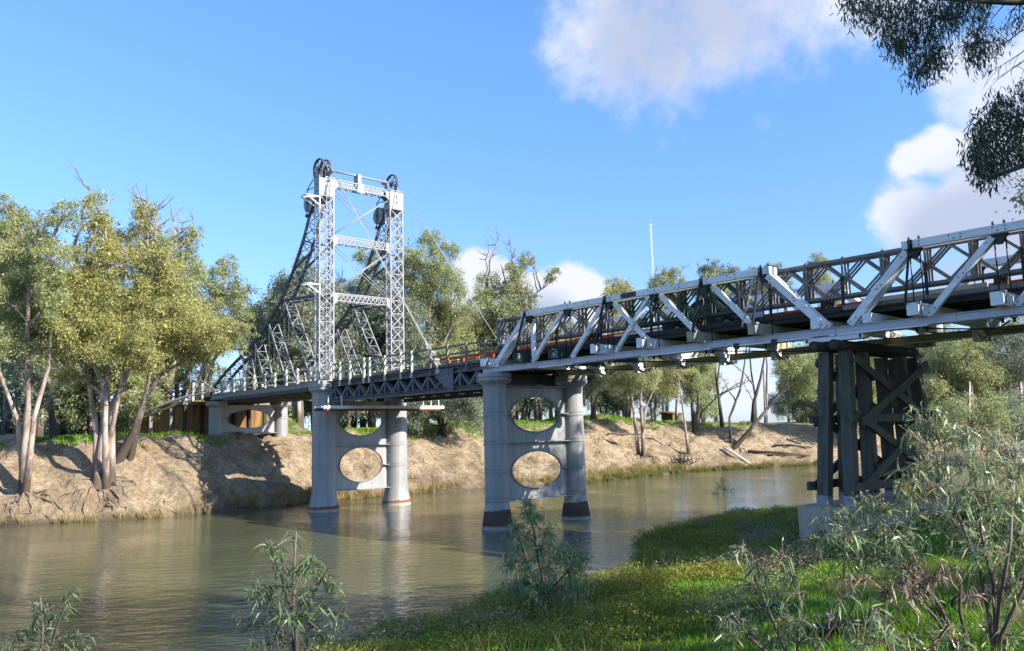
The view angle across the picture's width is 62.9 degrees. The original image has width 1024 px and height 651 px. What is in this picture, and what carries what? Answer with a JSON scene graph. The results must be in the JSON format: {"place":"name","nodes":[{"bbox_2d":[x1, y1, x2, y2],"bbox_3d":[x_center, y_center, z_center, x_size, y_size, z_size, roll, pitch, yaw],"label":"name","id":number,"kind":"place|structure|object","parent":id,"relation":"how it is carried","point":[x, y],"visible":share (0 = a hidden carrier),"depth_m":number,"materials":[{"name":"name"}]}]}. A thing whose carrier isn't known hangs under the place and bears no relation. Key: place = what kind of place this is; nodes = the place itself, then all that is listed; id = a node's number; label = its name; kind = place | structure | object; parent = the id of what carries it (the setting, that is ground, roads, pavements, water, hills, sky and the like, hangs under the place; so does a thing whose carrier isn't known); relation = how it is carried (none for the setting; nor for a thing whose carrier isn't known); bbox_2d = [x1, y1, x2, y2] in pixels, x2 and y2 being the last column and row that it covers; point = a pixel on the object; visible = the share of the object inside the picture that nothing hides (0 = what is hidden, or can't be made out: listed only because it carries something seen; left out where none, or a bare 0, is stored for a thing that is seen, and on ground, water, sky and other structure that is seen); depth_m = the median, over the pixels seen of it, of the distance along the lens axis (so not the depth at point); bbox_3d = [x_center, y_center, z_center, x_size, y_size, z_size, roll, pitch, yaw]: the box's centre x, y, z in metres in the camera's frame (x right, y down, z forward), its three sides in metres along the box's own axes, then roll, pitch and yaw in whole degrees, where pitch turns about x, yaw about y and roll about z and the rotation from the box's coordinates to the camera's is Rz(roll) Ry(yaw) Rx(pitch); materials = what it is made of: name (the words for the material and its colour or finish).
{"place":"outdoors","nodes":[
{"label":"outdoors","id":0,"kind":"place"},
{"bbox_2d":[0,459,1022,650],"bbox_3d":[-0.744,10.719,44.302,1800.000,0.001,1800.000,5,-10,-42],"label":"river","id":1,"kind":"structure","parent":0,"point":[175,583],"depth_m":36.07,"materials":[{"name":"liquid"}]},
{"bbox_2d":[0,435,810,524],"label":"straw reeds","id":2,"kind":"object","parent":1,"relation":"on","point":[294,498],"visible":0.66,"depth_m":69.36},
{"bbox_2d":[544,459,834,484],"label":"green reeds","id":3,"kind":"object","parent":1,"relation":"in","point":[609,477],"visible":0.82,"depth_m":96.17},
{"bbox_2d":[0,400,1023,650],"bbox_3d":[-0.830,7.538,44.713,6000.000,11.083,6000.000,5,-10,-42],"label":"ground","id":4,"kind":"structure","parent":0,"point":[174,464],"depth_m":66.64,"materials":[{"name":"soil"}]},
{"bbox_2d":[0,234,47,434],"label":"gum tree","id":5,"kind":"object","parent":4,"relation":"on","point":[7,429],"visible":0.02,"depth_m":81.12,"materials":[{"name":"green plant"}]},
{"bbox_2d":[0,324,67,438],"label":"gum tree","id":6,"kind":"object","parent":4,"relation":"on","point":[35,373],"visible":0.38,"depth_m":64.72,"materials":[{"name":"green plant"}]},
{"bbox_2d":[0,190,90,520],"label":"gum tree","id":7,"kind":"object","parent":4,"relation":"on","point":[36,271],"visible":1,"depth_m":55.29,"materials":[{"name":"green plant"}]},
{"bbox_2d":[0,277,94,435],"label":"gum tree","id":8,"kind":"object","parent":4,"relation":"on","point":[40,423],"visible":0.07,"depth_m":74.70,"materials":[{"name":"green plant"}]},
{"bbox_2d":[0,296,94,433],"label":"gum tree","id":9,"kind":"object","parent":4,"relation":"on","point":[16,400],"visible":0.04,"depth_m":74.86,"materials":[{"name":"green plant"}]},
{"bbox_2d":[0,586,106,650],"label":"sapling","id":10,"kind":"object","parent":4,"relation":"on","point":[53,631],"visible":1,"depth_m":11.00,"materials":[{"name":"green plant"}]},
{"bbox_2d":[44,394,88,435],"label":"gum tree","id":11,"kind":"object","parent":4,"relation":"on","point":[59,426],"visible":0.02,"depth_m":81.20,"materials":[{"name":"green plant"}]},
{"bbox_2d":[23,298,126,435],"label":"gum tree","id":12,"kind":"object","parent":4,"relation":"on","point":[74,420],"visible":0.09,"depth_m":77.10,"materials":[{"name":"green plant"}]},
{"bbox_2d":[22,159,201,518],"bbox_3d":[-27.915,1.472,57.501,12.097,24.230,7.920,-1,-7,-7],"label":"gum tree","id":13,"kind":"object","parent":4,"relation":"on","point":[132,330],"visible":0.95,"depth_m":57.18,"materials":[{"name":"green plant"}]},
{"bbox_2d":[87,292,186,431],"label":"gum tree","id":14,"kind":"object","parent":4,"relation":"on","point":[131,401],"visible":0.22,"depth_m":76.35,"materials":[{"name":"green plant"}]},
{"bbox_2d":[121,267,189,398],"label":"gum tree","id":15,"kind":"object","parent":4,"relation":"on","point":[163,387],"visible":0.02,"depth_m":93.54,"materials":[{"name":"green plant"}]},
{"bbox_2d":[126,201,219,399],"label":"gum tree","id":16,"kind":"object","parent":4,"relation":"on","point":[184,255],"visible":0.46,"depth_m":82.29,"materials":[{"name":"green plant"}]},
{"bbox_2d":[99,402,269,434],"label":"timber abutment","id":17,"kind":"object","parent":4,"relation":"on","point":[187,417],"visible":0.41,"depth_m":76.31,"materials":[{"name":"wood"}]},
{"bbox_2d":[116,282,260,463],"bbox_3d":[-23.423,3.366,60.438,7.398,13.239,9.344,5,-10,-42],"label":"gum tree","id":18,"kind":"object","parent":4,"relation":"on","point":[217,331],"visible":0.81,"depth_m":60.32,"materials":[{"name":"green plant"}]},
{"bbox_2d":[173,281,232,400],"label":"gum tree","id":19,"kind":"object","parent":4,"relation":"on","point":[187,374],"visible":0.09,"depth_m":96.22,"materials":[{"name":"green plant"}]},
{"bbox_2d":[190,250,267,399],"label":"gum tree","id":20,"kind":"object","parent":4,"relation":"on","point":[221,299],"visible":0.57,"depth_m":86.18,"materials":[{"name":"green plant"}]},
{"bbox_2d":[205,401,290,436],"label":"iron pier","id":21,"kind":"structure","parent":4,"relation":"on","point":[221,412],"depth_m":73.77,"materials":[{"name":"grey paint"}]},
{"bbox_2d":[230,359,270,391],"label":"gum tree","id":22,"kind":"object","parent":4,"relation":"on","point":[251,380],"visible":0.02,"depth_m":96.97,"materials":[{"name":"green plant"}]},
{"bbox_2d":[241,282,291,417],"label":"gum tree","id":23,"kind":"object","parent":4,"relation":"on","point":[265,291],"visible":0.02,"depth_m":101.53,"materials":[{"name":"green plant"}]},
{"bbox_2d":[239,254,343,426],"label":"gum tree","id":24,"kind":"object","parent":4,"relation":"on","point":[305,310],"visible":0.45,"depth_m":85.78,"materials":[{"name":"green plant"}]},
{"bbox_2d":[231,527,354,650],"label":"sapling","id":25,"kind":"object","parent":4,"relation":"on","point":[326,611],"visible":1,"depth_m":10.40,"materials":[{"name":"green plant"}]},
{"bbox_2d":[286,278,349,429],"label":"gum tree","id":26,"kind":"object","parent":4,"relation":"on","point":[309,410],"visible":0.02,"depth_m":97.97,"materials":[{"name":"green plant"}]},
{"bbox_2d":[289,313,354,380],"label":"gum tree","id":27,"kind":"object","parent":4,"relation":"on","point":[343,366],"visible":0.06,"depth_m":91.48,"materials":[{"name":"green plant"}]},
{"bbox_2d":[324,281,389,428],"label":"gum tree","id":28,"kind":"object","parent":4,"relation":"on","point":[363,350],"visible":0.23,"depth_m":95.93,"materials":[{"name":"green plant"}]},
{"bbox_2d":[308,384,410,512],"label":"iron pier","id":29,"kind":"structure","parent":4,"relation":"on","point":[334,442],"depth_m":59.40,"materials":[{"name":"grey paint"}]},
{"bbox_2d":[181,367,389,404],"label":"approach span","id":30,"kind":"object","parent":29,"relation":"on","point":[298,395],"visible":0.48,"depth_m":67.43,"materials":[{"name":"metal"}]},
{"bbox_2d":[209,158,404,399],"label":"lift tower","id":31,"kind":"structure","parent":29,"relation":"on","point":[326,185],"depth_m":62.88,"materials":[{"name":"silver metal"}]},
{"bbox_2d":[327,162,439,373],"bbox_3d":[-8.837,-4.580,54.797,0.565,16.471,13.713,5,-10,-41],"label":"lifting cable","id":32,"kind":"object","parent":31,"relation":"attached to","point":[437,371],"visible":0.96,"depth_m":52.69,"materials":[{"name":"metal"}]},
{"bbox_2d":[349,243,395,427],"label":"gum tree","id":33,"kind":"object","parent":4,"relation":"on","point":[372,419],"visible":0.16,"depth_m":99.75,"materials":[{"name":"green plant"}]},
{"bbox_2d":[0,406,755,451],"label":"crest grass","id":34,"kind":"structure","parent":4,"relation":"on","point":[63,439],"depth_m":86.13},
{"bbox_2d":[2,422,792,522],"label":"stick litter","id":35,"kind":"object","parent":4,"relation":"on","point":[349,453],"visible":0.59,"depth_m":73.20,"materials":[{"name":"brown plant"}]},
{"bbox_2d":[361,280,441,419],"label":"gum tree","id":36,"kind":"object","parent":4,"relation":"on","point":[410,344],"visible":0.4,"depth_m":95.71,"materials":[{"name":"green plant"}]},
{"bbox_2d":[387,226,476,422],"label":"gum tree","id":37,"kind":"object","parent":4,"relation":"on","point":[434,268],"visible":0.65,"depth_m":98.56,"materials":[{"name":"green plant"}]},
{"bbox_2d":[407,392,483,437],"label":"gum tree","id":38,"kind":"object","parent":4,"relation":"on","point":[468,410],"visible":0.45,"depth_m":83.72,"materials":[{"name":"green plant"}]},
{"bbox_2d":[419,299,475,421],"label":"gum tree","id":39,"kind":"object","parent":4,"relation":"on","point":[457,335],"visible":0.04,"depth_m":102.57,"materials":[{"name":"green plant"}]},
{"bbox_2d":[459,227,562,420],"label":"gum tree","id":40,"kind":"object","parent":4,"relation":"on","point":[514,276],"visible":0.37,"depth_m":105.68,"materials":[{"name":"green plant"}]},
{"bbox_2d":[457,289,567,419],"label":"gum tree","id":41,"kind":"object","parent":4,"relation":"on","point":[477,316],"visible":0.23,"depth_m":103.89,"materials":[{"name":"green plant"}]},
{"bbox_2d":[496,280,565,418],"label":"gum tree","id":42,"kind":"object","parent":4,"relation":"on","point":[538,407],"visible":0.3,"depth_m":105.56,"materials":[{"name":"green plant"}]},
{"bbox_2d":[516,401,548,421],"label":"gum tree","id":43,"kind":"object","parent":4,"relation":"on","point":[521,415],"visible":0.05,"depth_m":137.16,"materials":[{"name":"green plant"}]},
{"bbox_2d":[477,372,590,529],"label":"iron pier","id":44,"kind":"structure","parent":4,"relation":"on","point":[508,443],"depth_m":46.36,"materials":[{"name":"grey paint"}]},
{"bbox_2d":[327,327,661,402],"bbox_3d":[-0.386,2.406,49.220,6.538,2.885,29.850,5,-10,-42],"label":"lifting span","id":45,"kind":"object","parent":44,"relation":"on","point":[426,382],"visible":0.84,"depth_m":51.17,"materials":[{"name":"paint"}]},
{"bbox_2d":[314,396,443,410],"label":"work platform","id":46,"kind":"structure","parent":45,"relation":"hanging from","point":[374,408],"depth_m":58.00,"materials":[{"name":"white paint"}]},
{"bbox_2d":[487,493,607,618],"bbox_3d":[0.850,6.130,21.557,3.412,3.815,2.738,5,-10,-42],"label":"sapling","id":47,"kind":"object","parent":4,"relation":"on","point":[531,516],"visible":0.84,"depth_m":21.21,"materials":[{"name":"green plant"}]},
{"bbox_2d":[543,316,597,418],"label":"gum tree","id":48,"kind":"object","parent":4,"relation":"on","point":[551,412],"depth_m":119.53,"materials":[{"name":"green plant"}]},
{"bbox_2d":[372,500,814,647],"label":"straw tussocks","id":49,"kind":"object","parent":4,"relation":"on","point":[561,585],"visible":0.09,"depth_m":25.02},
{"bbox_2d":[582,366,628,419],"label":"gum tree","id":50,"kind":"object","parent":4,"relation":"on","point":[595,385],"visible":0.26,"depth_m":105.50,"materials":[{"name":"green plant"}]},
{"bbox_2d":[263,491,950,650],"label":"water edge stalks","id":51,"kind":"object","parent":4,"relation":"on","point":[457,606],"visible":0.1,"depth_m":22.88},
{"bbox_2d":[585,323,629,416],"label":"gum tree","id":52,"kind":"object","parent":4,"relation":"on","point":[602,405],"visible":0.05,"depth_m":130.07,"materials":[{"name":"green plant"}]},
{"bbox_2d":[599,274,638,414],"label":"gum tree","id":53,"kind":"object","parent":4,"relation":"on","point":[615,289],"visible":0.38,"depth_m":145.96,"materials":[{"name":"green plant"}]},
{"bbox_2d":[600,386,638,416],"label":"gum tree","id":54,"kind":"object","parent":4,"relation":"on","point":[621,408],"visible":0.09,"depth_m":129.76,"materials":[{"name":"green plant"}]},
{"bbox_2d":[598,358,663,463],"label":"gum tree","id":55,"kind":"object","parent":4,"relation":"on","point":[633,379],"visible":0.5,"depth_m":98.56,"materials":[{"name":"green plant"}]},
{"bbox_2d":[603,323,661,417],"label":"gum tree","id":56,"kind":"object","parent":4,"relation":"on","point":[628,409],"visible":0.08,"depth_m":116.32,"materials":[{"name":"green plant"}]},
{"bbox_2d":[637,359,672,420],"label":"gum tree","id":57,"kind":"object","parent":4,"relation":"on","point":[655,401],"visible":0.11,"depth_m":126.32,"materials":[{"name":"green plant"}]},
{"bbox_2d":[298,488,1019,650],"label":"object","id":58,"kind":"object","parent":4,"relation":"on","point":[653,579],"visible":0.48,"depth_m":20.11,"materials":[{"name":"plant"}]},
{"bbox_2d":[303,486,1022,650],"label":"dry stalks","id":59,"kind":"object","parent":4,"relation":"on","point":[969,581],"visible":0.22,"depth_m":18.34,"materials":[{"name":"plant"}]},
{"bbox_2d":[644,261,691,410],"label":"gum tree","id":60,"kind":"object","parent":4,"relation":"on","point":[671,278],"visible":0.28,"depth_m":150.96,"materials":[{"name":"green plant"}]},
{"bbox_2d":[659,411,681,420],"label":"hut","id":61,"kind":"object","parent":4,"relation":"on","point":[667,415],"visible":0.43,"depth_m":130.89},
{"bbox_2d":[651,358,694,454],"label":"gum tree","id":62,"kind":"object","parent":4,"relation":"on","point":[668,389],"visible":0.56,"depth_m":102.17,"materials":[{"name":"green plant"}]},
{"bbox_2d":[336,494,1022,650],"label":"bright weeds","id":63,"kind":"object","parent":4,"relation":"on","point":[494,647],"visible":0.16,"depth_m":23.14,"materials":[{"name":"green plant"}]},
{"bbox_2d":[341,489,1023,650],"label":"brown weeds","id":64,"kind":"object","parent":4,"relation":"on","point":[741,534],"visible":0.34,"depth_m":24.40,"materials":[{"name":"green plant"}]},
{"bbox_2d":[653,353,712,420],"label":"gum tree","id":65,"kind":"object","parent":4,"relation":"on","point":[676,402],"visible":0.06,"depth_m":126.54,"materials":[{"name":"green plant"}]},
{"bbox_2d":[667,448,699,464],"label":"driftwood pile","id":66,"kind":"object","parent":4,"relation":"on","point":[679,459],"visible":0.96,"depth_m":98.62,"materials":[{"name":"brown wood"}]},
{"bbox_2d":[679,354,723,421],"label":"gum tree","id":67,"kind":"object","parent":4,"relation":"on","point":[706,398],"visible":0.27,"depth_m":150.09,"materials":[{"name":"green plant"}]},
{"bbox_2d":[669,354,749,438],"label":"gum tree","id":68,"kind":"object","parent":4,"relation":"on","point":[694,382],"visible":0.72,"depth_m":109.65,"materials":[{"name":"green plant"}]},
{"bbox_2d":[690,269,729,427],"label":"gum tree","id":69,"kind":"object","parent":4,"relation":"on","point":[721,420],"visible":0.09,"depth_m":114.18,"materials":[{"name":"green plant"}]},
{"bbox_2d":[688,255,744,421],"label":"gum tree","id":70,"kind":"object","parent":4,"relation":"on","point":[709,268],"visible":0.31,"depth_m":160.65,"materials":[{"name":"green plant"}]},
{"bbox_2d":[715,266,768,454],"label":"gum tree","id":71,"kind":"object","parent":4,"relation":"on","point":[740,387],"visible":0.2,"depth_m":107.72,"materials":[{"name":"plant"}]},
{"bbox_2d":[734,261,785,421],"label":"gum tree","id":72,"kind":"object","parent":4,"relation":"on","point":[754,407],"visible":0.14,"depth_m":120.50,"materials":[{"name":"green plant"}]},
{"bbox_2d":[744,264,794,422],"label":"gum tree","id":73,"kind":"object","parent":4,"relation":"on","point":[765,386],"visible":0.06,"depth_m":177.06,"materials":[{"name":"grey plant"}]},
{"bbox_2d":[732,343,834,448],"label":"gum tree","id":74,"kind":"object","parent":4,"relation":"on","point":[793,367],"visible":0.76,"depth_m":107.17,"materials":[{"name":"green plant"}]},
{"bbox_2d":[768,377,799,421],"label":"gum tree","id":75,"kind":"object","parent":4,"relation":"on","point":[777,405],"visible":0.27,"depth_m":183.83,"materials":[{"name":"green plant"}]},
{"bbox_2d":[710,536,864,650],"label":"shrub","id":76,"kind":"object","parent":4,"relation":"on","point":[776,593],"visible":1,"depth_m":8.47,"materials":[{"name":"green plant"}]},
{"bbox_2d":[807,250,851,306],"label":"gum tree","id":77,"kind":"object","parent":4,"relation":"on","point":[823,279],"visible":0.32,"depth_m":182.62,"materials":[{"name":"green plant"}]},
{"bbox_2d":[769,344,892,421],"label":"gum tree","id":78,"kind":"object","parent":4,"relation":"on","point":[801,415],"visible":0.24,"depth_m":123.73,"materials":[{"name":"green plant"}]},
{"bbox_2d":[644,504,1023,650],"bbox_3d":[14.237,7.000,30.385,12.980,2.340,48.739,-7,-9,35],"label":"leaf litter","id":79,"kind":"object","parent":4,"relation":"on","point":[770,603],"visible":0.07,"depth_m":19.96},
{"bbox_2d":[804,617,902,634],"bbox_3d":[5.718,5.065,14.109,0.176,0.688,2.151,2,-8,-24],"label":"fallen log","id":80,"kind":"object","parent":4,"relation":"on","point":[838,624],"visible":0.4,"depth_m":14.22,"materials":[{"name":"brown wood"}]},
{"bbox_2d":[834,337,888,436],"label":"gum tree","id":81,"kind":"object","parent":4,"relation":"on","point":[873,382],"visible":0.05,"depth_m":111.32,"materials":[{"name":"green plant"}]},
{"bbox_2d":[798,333,961,541],"bbox_3d":[14.309,4.787,32.731,8.150,8.390,3.000,5,-10,-42],"label":"timber trestle","id":82,"kind":"object","parent":4,"relation":"on","point":[899,380],"visible":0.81,"depth_m":31.13,"materials":[{"name":"wood"}]},
{"bbox_2d":[480,263,905,376],"bbox_3d":[7.536,0.315,40.646,8.205,3.550,20.180,5,-10,-42],"label":"timber truss span","id":83,"kind":"object","parent":82,"relation":"on","point":[774,336],"visible":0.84,"depth_m":37.90,"materials":[{"name":"white wood"}]},
{"bbox_2d":[662,295,764,329],"bbox_3d":[9.250,-0.383,38.816,1.820,1.672,4.480,5,-10,-42],"label":"car","id":84,"kind":"object","parent":83,"relation":"on","point":[714,320],"visible":0.13,"depth_m":37.64,"materials":[{"name":"blue paint"}]},
{"bbox_2d":[496,232,1023,352],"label":"bailey truss","id":85,"kind":"object","parent":83,"relation":"on","point":[741,293],"visible":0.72,"depth_m":33.34,"materials":[{"name":"metal"}]},
{"bbox_2d":[561,279,1022,343],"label":"deck guard rail","id":86,"kind":"object","parent":83,"relation":"on","point":[860,302],"visible":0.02,"depth_m":37.58,"materials":[{"name":"red paint"}]},
{"bbox_2d":[835,219,1023,343],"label":"timber truss span","id":87,"kind":"object","parent":82,"relation":"on","point":[982,313],"visible":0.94,"depth_m":29.01,"materials":[{"name":"white wood"}]},
{"bbox_2d":[862,282,987,301],"bbox_3d":[14.891,-1.130,30.422,0.050,0.240,4.400,5,-10,-42],"label":"deck barrier","id":88,"kind":"object","parent":87,"relation":"on","point":[962,287],"visible":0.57,"depth_m":30.09,"materials":[{"name":"brown paint"}]},
{"bbox_2d":[799,401,1023,650],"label":"shrub","id":89,"kind":"object","parent":4,"relation":"on","point":[958,438],"visible":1,"depth_m":9.47,"materials":[{"name":"green plant"}]},
{"bbox_2d":[843,603,984,650],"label":"shrub","id":90,"kind":"object","parent":4,"relation":"on","point":[892,641],"visible":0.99,"depth_m":8.09,"materials":[{"name":"green plant"}]},
{"bbox_2d":[835,548,994,650],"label":"shrub","id":91,"kind":"object","parent":4,"relation":"on","point":[910,582],"visible":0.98,"depth_m":8.85,"materials":[{"name":"green plant"}]},
{"bbox_2d":[829,0,1023,198],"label":"gum tree","id":92,"kind":"object","parent":4,"relation":"on","point":[979,160],"visible":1,"depth_m":16.36,"materials":[{"name":"green plant"}]},
{"bbox_2d":[918,324,975,419],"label":"gum tree","id":93,"kind":"object","parent":4,"relation":"on","point":[937,360],"visible":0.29,"depth_m":119.00,"materials":[{"name":"green plant"}]},
{"bbox_2d":[923,330,1011,417],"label":"gum tree","id":94,"kind":"object","parent":4,"relation":"on","point":[935,385],"visible":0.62,"depth_m":116.89,"materials":[{"name":"green plant"}]},
{"bbox_2d":[937,382,1023,456],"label":"gum tree","id":95,"kind":"object","parent":4,"relation":"on","point":[970,410],"visible":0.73,"depth_m":97.91,"materials":[{"name":"green plant"}]},
{"bbox_2d":[952,317,1021,416],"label":"gum tree","id":96,"kind":"object","parent":4,"relation":"on","point":[974,363],"visible":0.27,"depth_m":117.79,"materials":[{"name":"green plant"}]},
{"bbox_2d":[950,573,1023,611],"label":"fallen log","id":97,"kind":"object","parent":4,"relation":"on","point":[979,589],"visible":0.3,"depth_m":14.07,"materials":[{"name":"wood"}]},
{"bbox_2d":[975,334,1023,413],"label":"gum tree","id":98,"kind":"object","parent":4,"relation":"on","point":[1012,366],"visible":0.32,"depth_m":118.56,"materials":[{"name":"green plant"}]},
{"bbox_2d":[987,381,1023,451],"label":"gum tree","id":99,"kind":"object","parent":4,"relation":"on","point":[1020,393],"visible":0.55,"depth_m":101.15,"materials":[{"name":"green plant"}]},
{"bbox_2d":[995,175,1023,219],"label":"gum tree","id":100,"kind":"object","parent":4,"relation":"on","point":[1020,200],"visible":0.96,"depth_m":40.94,"materials":[{"name":"green plant"}]},
{"bbox_2d":[1003,316,1023,392],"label":"gum tree","id":101,"kind":"object","parent":4,"relation":"on","point":[1019,335],"visible":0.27,"depth_m":117.10,"materials":[{"name":"green plant"}]},
{"bbox_2d":[0,0,1023,430],"label":"sky","id":102,"kind":"structure","parent":0,"point":[756,133],"materials":[{"name":"blue"}]},
{"bbox_2d":[433,496,1023,650],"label":"grass","id":103,"kind":"structure","parent":0,"point":[913,619],"depth_m":17.75,"materials":[{"name":"plant"}]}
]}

